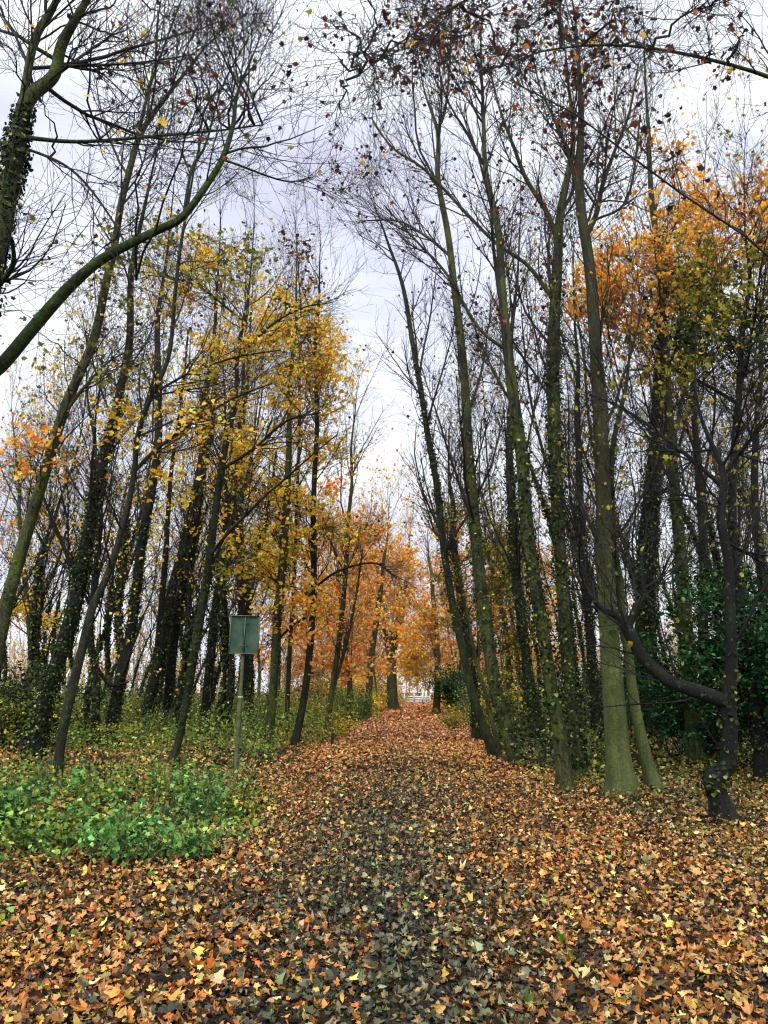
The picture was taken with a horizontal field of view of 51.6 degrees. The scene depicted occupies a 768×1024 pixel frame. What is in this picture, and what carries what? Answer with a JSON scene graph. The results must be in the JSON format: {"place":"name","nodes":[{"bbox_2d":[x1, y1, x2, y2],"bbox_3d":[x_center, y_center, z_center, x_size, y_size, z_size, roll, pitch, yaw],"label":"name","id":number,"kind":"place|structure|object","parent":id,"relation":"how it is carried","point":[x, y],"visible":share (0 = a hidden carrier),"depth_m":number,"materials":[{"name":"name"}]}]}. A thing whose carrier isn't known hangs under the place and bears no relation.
{"place":"outdoors","nodes":[
{"label":"outdoors","id":0,"kind":"place"},
{"bbox_2d":[1,706,741,1023],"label":"path","id":1,"kind":"structure","parent":0,"point":[328,1017],"depth_m":5.18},
{"bbox_2d":[0,693,767,1020],"bbox_3d":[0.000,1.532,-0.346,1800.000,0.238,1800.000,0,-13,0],"label":"ground","id":2,"kind":"structure","parent":0,"point":[646,883],"depth_m":7.49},
{"bbox_2d":[0,778,62,830],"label":"leafy plant","id":3,"kind":"object","parent":2,"relation":"on","point":[12,805],"visible":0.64,"depth_m":8.88,"materials":[{"name":"green plant"}]},
{"bbox_2d":[0,343,84,694],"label":"tree","id":4,"kind":"object","parent":2,"relation":"on","point":[16,610],"visible":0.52,"depth_m":35.10,"materials":[{"name":"orange plant"}]},
{"bbox_2d":[0,335,88,694],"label":"tree","id":5,"kind":"object","parent":2,"relation":"on","point":[6,660],"visible":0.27,"depth_m":39.35,"materials":[{"name":"black plant"}]},
{"bbox_2d":[0,681,96,752],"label":"scrubby bush","id":6,"kind":"object","parent":2,"relation":"on","point":[5,712],"visible":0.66,"depth_m":20.26,"materials":[{"name":"green plant"}]},
{"bbox_2d":[1,375,98,698],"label":"tree","id":7,"kind":"object","parent":2,"relation":"on","point":[52,530],"visible":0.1,"depth_m":37.87,"materials":[{"name":"brown plant"}]},
{"bbox_2d":[0,647,108,747],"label":"dark bush","id":8,"kind":"object","parent":2,"relation":"on","point":[27,674],"visible":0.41,"depth_m":21.42,"materials":[{"name":"green plant"}]},
{"bbox_2d":[0,369,113,614],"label":"tree","id":9,"kind":"object","parent":2,"relation":"on","point":[25,583],"visible":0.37,"depth_m":33.34,"materials":[{"name":"brown plant"}]},
{"bbox_2d":[21,423,92,678],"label":"tree","id":10,"kind":"object","parent":2,"relation":"on","point":[42,651],"visible":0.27,"depth_m":38.92,"materials":[{"name":"brown plant"}]},
{"bbox_2d":[0,779,124,855],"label":"leafy plant","id":11,"kind":"object","parent":2,"relation":"on","point":[58,832],"visible":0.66,"depth_m":7.96,"materials":[{"name":"green plant"}]},
{"bbox_2d":[0,270,143,728],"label":"tree","id":12,"kind":"object","parent":2,"relation":"on","point":[32,638],"visible":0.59,"depth_m":28.88,"materials":[{"name":"brown plant"}]},
{"bbox_2d":[30,422,122,655],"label":"tree","id":13,"kind":"object","parent":2,"relation":"on","point":[57,606],"visible":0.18,"depth_m":41.71,"materials":[{"name":"brown plant"}]},
{"bbox_2d":[1,327,175,695],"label":"tree","id":14,"kind":"object","parent":2,"relation":"on","point":[41,607],"visible":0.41,"depth_m":32.74,"materials":[{"name":"brown plant"}]},
{"bbox_2d":[14,276,180,743],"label":"tree","id":15,"kind":"object","parent":2,"relation":"on","point":[97,674],"visible":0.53,"depth_m":23.91,"materials":[{"name":"black plant"}]},
{"bbox_2d":[53,768,144,802],"bbox_3d":[-4.051,3.906,11.210,1.260,0.616,1.614,0,-13,0],"label":"leafy plant","id":16,"kind":"object","parent":2,"relation":"on","point":[95,787],"visible":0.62,"depth_m":11.18,"materials":[{"name":"green plant"}]},
{"bbox_2d":[0,27,231,760],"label":"tree","id":17,"kind":"object","parent":2,"relation":"on","point":[38,729],"visible":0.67,"depth_m":19.12,"materials":[{"name":"black plant"}]},
{"bbox_2d":[0,759,248,870],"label":"leafy plant","id":18,"kind":"object","parent":2,"relation":"on","point":[123,833],"visible":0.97,"depth_m":7.51,"materials":[{"name":"green plant"}]},
{"bbox_2d":[64,349,186,701],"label":"tree","id":19,"kind":"object","parent":2,"relation":"on","point":[108,665],"visible":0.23,"depth_m":39.46,"materials":[{"name":"brown plant"}]},
{"bbox_2d":[42,346,209,739],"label":"tree","id":20,"kind":"object","parent":2,"relation":"on","point":[103,636],"visible":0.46,"depth_m":25.44,"materials":[{"name":"brown plant"}]},
{"bbox_2d":[0,0,269,724],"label":"tree","id":21,"kind":"object","parent":2,"relation":"on","point":[23,544],"visible":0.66,"depth_m":16.12,"materials":[{"name":"brown plant"}]},
{"bbox_2d":[46,202,223,702],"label":"tree","id":22,"kind":"object","parent":2,"relation":"on","point":[122,550],"visible":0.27,"depth_m":29.32,"materials":[{"name":"brown plant"}]},
{"bbox_2d":[78,279,200,694],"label":"tree","id":23,"kind":"object","parent":2,"relation":"on","point":[146,476],"visible":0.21,"depth_m":33.60,"materials":[{"name":"brown plant"}]},
{"bbox_2d":[71,86,216,744],"bbox_3d":[-8.022,-4.453,26.539,4.888,23.772,3.945,0,-13,0],"label":"tree","id":24,"kind":"object","parent":2,"relation":"on","point":[115,710],"visible":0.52,"depth_m":25.02,"materials":[{"name":"black plant"}]},
{"bbox_2d":[90,434,200,711],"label":"tree","id":25,"kind":"object","parent":2,"relation":"on","point":[112,673],"visible":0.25,"depth_m":39.96,"materials":[{"name":"brown plant"}]},
{"bbox_2d":[0,738,323,886],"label":"ground cover","id":26,"kind":"object","parent":2,"relation":"on","point":[31,769],"visible":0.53,"depth_m":11.48,"materials":[{"name":"green plant"}]},
{"bbox_2d":[125,764,203,798],"bbox_3d":[-3.217,3.985,11.664,0.902,0.531,1.174,-8,-15,32],"label":"leafy plant","id":27,"kind":"object","parent":2,"relation":"on","point":[157,779],"visible":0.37,"depth_m":11.52,"materials":[{"name":"green plant"}]},
{"bbox_2d":[124,518,210,714],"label":"tree","id":28,"kind":"object","parent":2,"relation":"on","point":[138,662],"visible":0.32,"depth_m":46.18,"materials":[{"name":"brown plant"}]},
{"bbox_2d":[124,401,253,730],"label":"tree","id":29,"kind":"object","parent":2,"relation":"on","point":[161,687],"visible":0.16,"depth_m":32.66,"materials":[{"name":"brown plant"}]},
{"bbox_2d":[130,101,250,733],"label":"tree","id":30,"kind":"object","parent":2,"relation":"on","point":[166,604],"visible":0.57,"depth_m":31.18,"materials":[{"name":"black plant"}]},
{"bbox_2d":[134,452,253,723],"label":"tree","id":31,"kind":"object","parent":2,"relation":"on","point":[147,670],"visible":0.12,"depth_m":39.30,"materials":[{"name":"brown plant"}]},
{"bbox_2d":[0,0,388,401],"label":"tree","id":32,"kind":"object","parent":2,"relation":"on","point":[22,115],"visible":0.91,"depth_m":10.03,"materials":[{"name":"brown plant"}]},
{"bbox_2d":[0,653,390,768],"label":"undergrowth","id":33,"kind":"object","parent":2,"relation":"on","point":[132,710],"visible":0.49,"depth_m":24.84,"materials":[{"name":"green plant"}]},
{"bbox_2d":[43,0,350,775],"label":"tree","id":34,"kind":"object","parent":2,"relation":"on","point":[66,713],"visible":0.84,"depth_m":15.83,"materials":[{"name":"yellow plant"}]},
{"bbox_2d":[159,235,243,732],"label":"tree","id":35,"kind":"object","parent":2,"relation":"on","point":[170,670],"visible":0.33,"depth_m":31.89,"materials":[{"name":"black plant"}]},
{"bbox_2d":[0,0,409,375],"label":"tree","id":36,"kind":"object","parent":2,"relation":"on","point":[14,350],"visible":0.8,"depth_m":9.66,"materials":[{"name":"brown plant"}]},
{"bbox_2d":[158,749,255,824],"bbox_3d":[-2.163,3.388,9.752,1.279,0.973,1.698,0,-13,0],"label":"leafy plant","id":37,"kind":"object","parent":2,"relation":"on","point":[195,794],"visible":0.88,"depth_m":9.64,"materials":[{"name":"green plant"}]},
{"bbox_2d":[144,283,275,674],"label":"tree","id":38,"kind":"object","parent":2,"relation":"on","point":[185,608],"visible":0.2,"depth_m":35.29,"materials":[{"name":"brown plant"}]},
{"bbox_2d":[152,419,280,724],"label":"tree","id":39,"kind":"object","parent":2,"relation":"on","point":[173,703],"visible":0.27,"depth_m":31.47,"materials":[{"name":"brown plant"}]},
{"bbox_2d":[118,262,318,734],"bbox_3d":[-6.421,-1.124,30.102,7.090,19.007,7.236,6,-14,-25],"label":"tree","id":40,"kind":"object","parent":2,"relation":"on","point":[185,654],"visible":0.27,"depth_m":27.74,"materials":[{"name":"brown plant"}]},
{"bbox_2d":[165,285,277,740],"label":"tree","id":41,"kind":"object","parent":2,"relation":"on","point":[230,682],"visible":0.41,"depth_m":27.12,"materials":[{"name":"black plant"}]},
{"bbox_2d":[173,233,273,737],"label":"tree","id":42,"kind":"object","parent":2,"relation":"on","point":[210,664],"visible":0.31,"depth_m":28.91,"materials":[{"name":"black plant"}]},
{"bbox_2d":[83,111,380,765],"bbox_3d":[-3.905,-2.175,18.868,7.864,15.899,5.763,0,-13,0],"label":"tree","id":43,"kind":"object","parent":2,"relation":"on","point":[201,610],"visible":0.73,"depth_m":18.58,"materials":[{"name":"yellow plant"}]},
{"bbox_2d":[209,788,276,824],"bbox_3d":[-1.768,3.716,9.979,0.854,0.482,0.873,0,-13,0],"label":"leafy plant","id":44,"kind":"object","parent":2,"relation":"on","point":[250,806],"visible":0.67,"depth_m":9.89,"materials":[{"name":"green plant"}]},
{"bbox_2d":[228,615,260,780],"bbox_3d":[-2.510,3.391,14.045,0.547,3.114,0.124,0,-13,0],"label":"road sign","id":45,"kind":"object","parent":2,"relation":"on","point":[244,635],"visible":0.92,"depth_m":14.26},
{"bbox_2d":[181,241,329,738],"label":"tree","id":46,"kind":"object","parent":2,"relation":"on","point":[221,619],"visible":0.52,"depth_m":26.78,"materials":[{"name":"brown plant"}]},
{"bbox_2d":[220,234,295,725],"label":"tree","id":47,"kind":"object","parent":2,"relation":"on","point":[246,676],"visible":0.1,"depth_m":36.33,"materials":[{"name":"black plant"}]},
{"bbox_2d":[212,351,308,726],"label":"tree","id":48,"kind":"object","parent":2,"relation":"on","point":[251,685],"visible":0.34,"depth_m":32.79,"materials":[{"name":"brown plant"}]},
{"bbox_2d":[218,483,322,701],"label":"tree","id":49,"kind":"object","parent":2,"relation":"on","point":[259,671],"visible":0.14,"depth_m":61.11,"materials":[{"name":"brown plant"}]},
{"bbox_2d":[197,138,356,749],"bbox_3d":[-3.197,-2.599,24.217,4.463,19.142,5.075,3,-13,-13],"label":"tree","id":50,"kind":"object","parent":2,"relation":"on","point":[282,543],"visible":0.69,"depth_m":23.33,"materials":[{"name":"yellow plant"}]},
{"bbox_2d":[208,424,348,714],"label":"tree","id":51,"kind":"object","parent":2,"relation":"on","point":[219,669],"visible":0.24,"depth_m":32.40,"materials":[{"name":"brown plant"}]},
{"bbox_2d":[253,179,357,730],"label":"tree","id":52,"kind":"object","parent":2,"relation":"on","point":[288,682],"visible":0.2,"depth_m":32.76,"materials":[{"name":"brown plant"}]},
{"bbox_2d":[259,461,380,709],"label":"tree","id":53,"kind":"object","parent":2,"relation":"on","point":[332,494],"visible":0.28,"depth_m":57.14,"materials":[{"name":"orange plant"}]},
{"bbox_2d":[228,150,441,748],"bbox_3d":[-1.463,-2.288,24.863,6.548,18.840,5.943,0,-13,0],"label":"tree","id":54,"kind":"object","parent":2,"relation":"on","point":[313,595],"visible":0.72,"depth_m":23.81,"materials":[{"name":"yellow plant"}]},
{"bbox_2d":[280,485,398,721],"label":"tree","id":55,"kind":"object","parent":2,"relation":"on","point":[348,663],"visible":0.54,"depth_m":40.91,"materials":[{"name":"orange plant"}]},
{"bbox_2d":[296,315,403,735],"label":"tree","id":56,"kind":"object","parent":2,"relation":"on","point":[336,669],"visible":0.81,"depth_m":30.22,"materials":[{"name":"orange plant"}]},
{"bbox_2d":[333,688,382,722],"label":"pale green bush","id":57,"kind":"object","parent":2,"relation":"on","point":[365,706],"visible":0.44,"depth_m":40.79,"materials":[{"name":"green plant"}]},
{"bbox_2d":[1,596,716,708],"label":"wood","id":58,"kind":"object","parent":2,"relation":"on","point":[113,655],"visible":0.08,"depth_m":102.69,"materials":[{"name":"brown plant"}]},
{"bbox_2d":[326,545,401,700],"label":"tree","id":59,"kind":"object","parent":2,"relation":"on","point":[385,658],"visible":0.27,"depth_m":66.09,"materials":[{"name":"orange plant"}]},
{"bbox_2d":[319,409,426,717],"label":"tree","id":60,"kind":"object","parent":2,"relation":"on","point":[384,561],"visible":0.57,"depth_m":48.11,"materials":[{"name":"orange plant"}]},
{"bbox_2d":[0,701,767,1023],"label":"fallen leaves","id":61,"kind":"object","parent":2,"relation":"on","point":[121,990],"depth_m":5.96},
{"bbox_2d":[338,464,448,709],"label":"tree","id":62,"kind":"object","parent":2,"relation":"on","point":[392,687],"visible":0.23,"depth_m":68.87,"materials":[{"name":"orange plant"}]},
{"bbox_2d":[279,628,542,716],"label":"thicket","id":63,"kind":"object","parent":2,"relation":"on","point":[381,688],"visible":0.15,"depth_m":62.30,"materials":[{"name":"brown plant"}]},
{"bbox_2d":[303,0,523,767],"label":"tree","id":64,"kind":"object","parent":2,"relation":"on","point":[488,644],"visible":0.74,"depth_m":18.69,"materials":[{"name":"brown plant"}]},
{"bbox_2d":[323,86,520,760],"bbox_3d":[0.721,-2.899,21.040,6.372,18.391,3.744,-9,-16,35],"label":"tree","id":65,"kind":"object","parent":2,"relation":"on","point":[492,748],"visible":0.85,"depth_m":20.22,"materials":[{"name":"brown plant"}]},
{"bbox_2d":[387,496,462,713],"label":"tree","id":66,"kind":"object","parent":2,"relation":"on","point":[408,658],"visible":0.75,"depth_m":56.87,"materials":[{"name":"orange plant"}]},
{"bbox_2d":[276,0,595,795],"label":"tree","id":67,"kind":"object","parent":2,"relation":"on","point":[552,704],"visible":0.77,"depth_m":14.17,"materials":[{"name":"brown plant"}]},
{"bbox_2d":[433,708,471,730],"bbox_3d":[3.063,8.661,33.092,2.213,1.004,1.483,0,-13,0],"label":"yellow green bush","id":68,"kind":"object","parent":2,"relation":"on","point":[452,723],"visible":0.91,"depth_m":32.91,"materials":[{"name":"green plant"}]},
{"bbox_2d":[417,658,488,712],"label":"holly bush","id":69,"kind":"object","parent":2,"relation":"on","point":[445,690],"visible":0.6,"depth_m":54.25,"materials":[{"name":"green plant"}]},
{"bbox_2d":[407,355,502,721],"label":"tree","id":70,"kind":"object","parent":2,"relation":"on","point":[429,371],"visible":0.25,"depth_m":45.61,"materials":[{"name":"brown plant"}]},
{"bbox_2d":[406,446,520,752],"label":"tree","id":71,"kind":"object","parent":2,"relation":"on","point":[469,636],"visible":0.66,"depth_m":20.44,"materials":[{"name":"brown plant"}]},
{"bbox_2d":[417,507,511,686],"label":"tree","id":72,"kind":"object","parent":2,"relation":"on","point":[456,645],"visible":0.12,"depth_m":60.64,"materials":[{"name":"orange plant"}]},
{"bbox_2d":[431,350,515,716],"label":"tree","id":73,"kind":"object","parent":2,"relation":"on","point":[508,662],"visible":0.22,"depth_m":49.50,"materials":[{"name":"brown plant"}]},
{"bbox_2d":[415,279,534,729],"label":"tree","id":74,"kind":"object","parent":2,"relation":"on","point":[487,463],"visible":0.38,"depth_m":31.80,"materials":[{"name":"brown plant"}]},
{"bbox_2d":[397,371,554,741],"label":"tree","id":75,"kind":"object","parent":2,"relation":"on","point":[476,733],"visible":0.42,"depth_m":26.84,"materials":[{"name":"brown plant"}]},
{"bbox_2d":[438,333,522,701],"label":"tree","id":76,"kind":"object","parent":2,"relation":"on","point":[518,670],"visible":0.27,"depth_m":48.36,"materials":[{"name":"brown plant"}]},
{"bbox_2d":[434,313,552,709],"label":"tree","id":77,"kind":"object","parent":2,"relation":"on","point":[492,430],"visible":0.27,"depth_m":40.52,"materials":[{"name":"brown plant"}]},
{"bbox_2d":[353,0,655,777],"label":"tree","id":78,"kind":"object","parent":2,"relation":"on","point":[573,710],"visible":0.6,"depth_m":16.58,"materials":[{"name":"brown plant"}]},
{"bbox_2d":[448,127,562,745],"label":"tree","id":79,"kind":"object","parent":2,"relation":"on","point":[524,639],"visible":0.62,"depth_m":23.02,"materials":[{"name":"brown plant"}]},
{"bbox_2d":[437,155,585,733],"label":"tree","id":80,"kind":"object","parent":2,"relation":"on","point":[543,503],"visible":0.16,"depth_m":31.38,"materials":[{"name":"brown plant"}]},
{"bbox_2d":[266,0,767,272],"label":"tree","id":81,"kind":"object","parent":2,"relation":"on","point":[526,44],"visible":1,"depth_m":8.34,"materials":[{"name":"brown plant"}]},
{"bbox_2d":[454,174,603,739],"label":"tree","id":82,"kind":"object","parent":2,"relation":"on","point":[542,451],"visible":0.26,"depth_m":27.38,"materials":[{"name":"brown plant"}]},
{"bbox_2d":[492,80,667,701],"bbox_3d":[5.863,-3.564,25.472,5.418,21.580,4.559,1,-13,-6],"label":"tree","id":83,"kind":"object","parent":2,"relation":"on","point":[582,350],"visible":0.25,"depth_m":26.11,"materials":[{"name":"brown plant"}]},
{"bbox_2d":[525,190,636,741],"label":"tree","id":84,"kind":"object","parent":2,"relation":"on","point":[591,667],"visible":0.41,"depth_m":25.38,"materials":[{"name":"black plant"}]},
{"bbox_2d":[543,393,618,712],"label":"tree","id":85,"kind":"object","parent":2,"relation":"on","point":[579,629],"visible":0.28,"depth_m":46.11,"materials":[{"name":"brown plant"}]},
{"bbox_2d":[511,236,651,656],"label":"tree","id":86,"kind":"object","parent":2,"relation":"on","point":[591,516],"visible":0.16,"depth_m":28.46,"materials":[{"name":"black plant"}]},
{"bbox_2d":[404,637,767,784],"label":"bramble layer","id":87,"kind":"object","parent":2,"relation":"on","point":[546,740],"visible":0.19,"depth_m":18.82,"materials":[{"name":"green plant"}]},
{"bbox_2d":[544,304,651,733],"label":"tree","id":88,"kind":"object","parent":2,"relation":"on","point":[622,423],"visible":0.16,"depth_m":32.14,"materials":[{"name":"brown plant"}]},
{"bbox_2d":[435,153,767,826],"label":"tree","id":89,"kind":"object","parent":2,"relation":"on","point":[716,778],"visible":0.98,"depth_m":10.59,"materials":[{"name":"black plant"}]},
{"bbox_2d":[468,0,744,798],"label":"tree","id":90,"kind":"object","parent":2,"relation":"on","point":[620,774],"visible":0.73,"depth_m":14.12,"materials":[{"name":"brown plant"}]},
{"bbox_2d":[503,137,718,793],"bbox_3d":[4.043,-1.174,13.674,4.249,11.704,3.530,0,-13,0],"label":"tree","id":91,"kind":"object","parent":2,"relation":"on","point":[650,772],"visible":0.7,"depth_m":13.33,"materials":[{"name":"brown plant"}]},
{"bbox_2d":[585,343,668,598],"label":"tree","id":92,"kind":"object","parent":2,"relation":"on","point":[631,589],"visible":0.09,"depth_m":34.30,"materials":[{"name":"brown plant"}]},
{"bbox_2d":[536,0,748,762],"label":"tree","id":93,"kind":"object","parent":2,"relation":"on","point":[675,517],"visible":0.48,"depth_m":19.20,"materials":[{"name":"orange plant"}]},
{"bbox_2d":[609,388,681,672],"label":"tree","id":94,"kind":"object","parent":2,"relation":"on","point":[661,639],"visible":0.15,"depth_m":38.21,"materials":[{"name":"brown plant"}]},
{"bbox_2d":[547,26,767,783],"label":"tree","id":95,"kind":"object","parent":2,"relation":"on","point":[759,748],"visible":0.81,"depth_m":15.71,"materials":[{"name":"twig"},{"name":"leaf"},{"name":"green mossy bark"}]},
{"bbox_2d":[597,226,722,634],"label":"tree","id":96,"kind":"object","parent":2,"relation":"on","point":[689,529],"visible":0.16,"depth_m":31.38,"materials":[{"name":"brown plant"}]},
{"bbox_2d":[589,624,748,758],"bbox_3d":[7.492,4.119,18.188,4.859,3.172,5.156,0,-13,0],"label":"laurel bush","id":97,"kind":"object","parent":2,"relation":"on","point":[670,724],"visible":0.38,"depth_m":17.98,"materials":[{"name":"green plant"}]},
{"bbox_2d":[614,168,752,751],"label":"tree","id":98,"kind":"object","parent":2,"relation":"on","point":[647,615],"visible":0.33,"depth_m":22.06,"materials":[{"name":"black plant"}]},
{"bbox_2d":[609,26,767,754],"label":"tree","id":99,"kind":"object","parent":2,"relation":"on","point":[699,517],"visible":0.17,"depth_m":20.11,"materials":[{"name":"orange plant"}]},
{"bbox_2d":[619,547,767,772],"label":"laurel bush","id":100,"kind":"object","parent":2,"relation":"on","point":[711,651],"visible":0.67,"depth_m":15.29,"materials":[{"name":"green plant"}]},
{"bbox_2d":[632,202,767,612],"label":"tree","id":101,"kind":"object","parent":2,"relation":"on","point":[717,558],"visible":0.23,"depth_m":22.90,"materials":[{"name":"brown plant"}]},
{"bbox_2d":[654,351,767,595],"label":"tree","id":102,"kind":"object","parent":2,"relation":"on","point":[711,564],"visible":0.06,"depth_m":33.75,"materials":[{"name":"brown plant"}]},
{"bbox_2d":[665,177,767,624],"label":"tree","id":103,"kind":"object","parent":2,"relation":"on","point":[759,571],"visible":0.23,"depth_m":24.59,"materials":[{"name":"black plant"}]},
{"bbox_2d":[686,269,767,637],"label":"tree","id":104,"kind":"object","parent":2,"relation":"on","point":[738,500],"visible":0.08,"depth_m":29.03,"materials":[{"name":"black plant"}]},
{"bbox_2d":[0,0,767,692],"label":"sky","id":105,"kind":"structure","parent":0,"point":[10,84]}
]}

